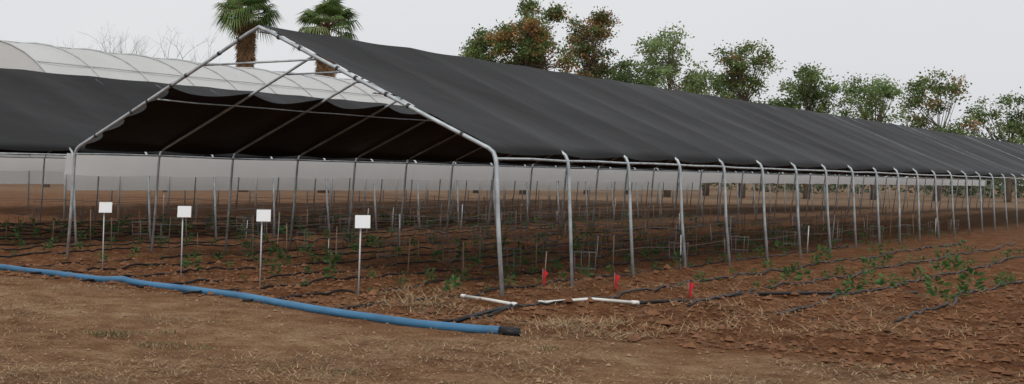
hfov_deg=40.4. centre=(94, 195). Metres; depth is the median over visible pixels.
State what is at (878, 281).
seedlings
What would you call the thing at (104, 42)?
bare tree
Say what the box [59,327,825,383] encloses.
weed tufts
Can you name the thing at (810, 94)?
broadleaf tree
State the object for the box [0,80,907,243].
pipe frame
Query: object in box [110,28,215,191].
bare tree
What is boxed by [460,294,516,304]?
pvc pipe
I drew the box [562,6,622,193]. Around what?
broadleaf tree
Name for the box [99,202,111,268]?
plant label sign
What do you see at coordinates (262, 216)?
plant label sign
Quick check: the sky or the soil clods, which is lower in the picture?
the soil clods
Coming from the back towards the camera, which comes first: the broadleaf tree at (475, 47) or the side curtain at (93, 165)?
the broadleaf tree at (475, 47)
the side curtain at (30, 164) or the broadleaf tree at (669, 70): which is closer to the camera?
the side curtain at (30, 164)
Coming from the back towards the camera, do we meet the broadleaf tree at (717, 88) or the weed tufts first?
the broadleaf tree at (717, 88)
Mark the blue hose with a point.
(462, 327)
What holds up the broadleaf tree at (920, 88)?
on the ground at (988, 238)
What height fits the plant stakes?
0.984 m
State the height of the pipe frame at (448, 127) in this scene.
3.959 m
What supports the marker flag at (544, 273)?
on the ground at (988, 238)
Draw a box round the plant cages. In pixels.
[0,196,959,277]
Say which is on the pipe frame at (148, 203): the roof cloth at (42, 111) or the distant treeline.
the roof cloth at (42, 111)
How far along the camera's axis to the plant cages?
31.70 m
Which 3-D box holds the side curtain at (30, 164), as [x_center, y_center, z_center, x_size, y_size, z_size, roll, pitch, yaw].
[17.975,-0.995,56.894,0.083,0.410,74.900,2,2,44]
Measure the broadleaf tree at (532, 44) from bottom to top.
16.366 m
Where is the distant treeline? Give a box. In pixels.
[701,173,1023,198]
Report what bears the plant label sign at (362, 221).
on the ground at (988, 238)
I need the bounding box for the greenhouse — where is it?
[0,40,699,219]
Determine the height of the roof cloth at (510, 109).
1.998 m
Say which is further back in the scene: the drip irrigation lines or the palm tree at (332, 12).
the palm tree at (332, 12)
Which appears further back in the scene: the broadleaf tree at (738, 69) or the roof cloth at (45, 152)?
the broadleaf tree at (738, 69)
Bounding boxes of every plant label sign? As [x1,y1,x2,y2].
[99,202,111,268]
[177,206,190,275]
[256,210,270,286]
[355,215,369,296]
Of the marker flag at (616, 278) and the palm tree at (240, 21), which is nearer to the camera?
the marker flag at (616, 278)
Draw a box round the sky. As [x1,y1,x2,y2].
[0,0,1023,185]
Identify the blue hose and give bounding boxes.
[0,264,520,335]
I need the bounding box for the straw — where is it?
[327,277,1023,344]
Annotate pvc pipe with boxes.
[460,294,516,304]
[538,297,639,304]
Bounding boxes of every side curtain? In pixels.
[0,157,65,171]
[65,153,986,185]
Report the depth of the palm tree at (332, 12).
92.84 m
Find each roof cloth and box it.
[0,68,902,176]
[0,149,767,173]
[85,87,1000,178]
[263,25,1023,176]
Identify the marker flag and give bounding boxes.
[542,268,547,285]
[614,272,619,290]
[688,280,694,297]
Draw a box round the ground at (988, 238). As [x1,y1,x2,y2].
[0,183,1023,383]
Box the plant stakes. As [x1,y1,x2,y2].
[6,195,951,281]
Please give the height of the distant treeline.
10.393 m
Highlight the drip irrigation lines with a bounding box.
[0,213,1023,322]
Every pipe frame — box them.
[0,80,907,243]
[66,25,1023,295]
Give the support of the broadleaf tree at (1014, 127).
on the ground at (988, 238)
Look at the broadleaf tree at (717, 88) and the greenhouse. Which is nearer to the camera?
the greenhouse
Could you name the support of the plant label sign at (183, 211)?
on the ground at (988, 238)
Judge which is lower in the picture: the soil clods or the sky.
the soil clods
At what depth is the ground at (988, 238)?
17.07 m
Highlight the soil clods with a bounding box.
[0,257,1023,383]
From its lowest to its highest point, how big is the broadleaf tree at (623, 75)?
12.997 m
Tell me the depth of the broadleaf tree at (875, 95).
111.25 m
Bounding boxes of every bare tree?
[53,22,134,53]
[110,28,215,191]
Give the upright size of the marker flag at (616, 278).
0.300 m
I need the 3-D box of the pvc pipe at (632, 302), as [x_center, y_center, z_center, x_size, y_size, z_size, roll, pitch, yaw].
[6.290,1.344,16.217,1.406,0.100,0.067,1,1,-10]
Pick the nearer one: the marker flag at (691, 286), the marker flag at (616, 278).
the marker flag at (691, 286)
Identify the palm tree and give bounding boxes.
[211,0,286,191]
[292,0,362,192]
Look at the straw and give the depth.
14.38 m
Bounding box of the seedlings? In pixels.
[1,206,1023,301]
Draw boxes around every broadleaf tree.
[458,24,510,192]
[483,0,583,193]
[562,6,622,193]
[604,55,665,193]
[628,21,712,196]
[676,68,741,195]
[704,38,788,197]
[763,61,859,198]
[835,72,920,199]
[894,66,987,200]
[959,86,1023,201]
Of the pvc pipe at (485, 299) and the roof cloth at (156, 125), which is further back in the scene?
the roof cloth at (156, 125)
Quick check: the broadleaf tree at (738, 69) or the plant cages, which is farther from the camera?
the broadleaf tree at (738, 69)
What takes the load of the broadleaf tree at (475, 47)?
on the ground at (988, 238)

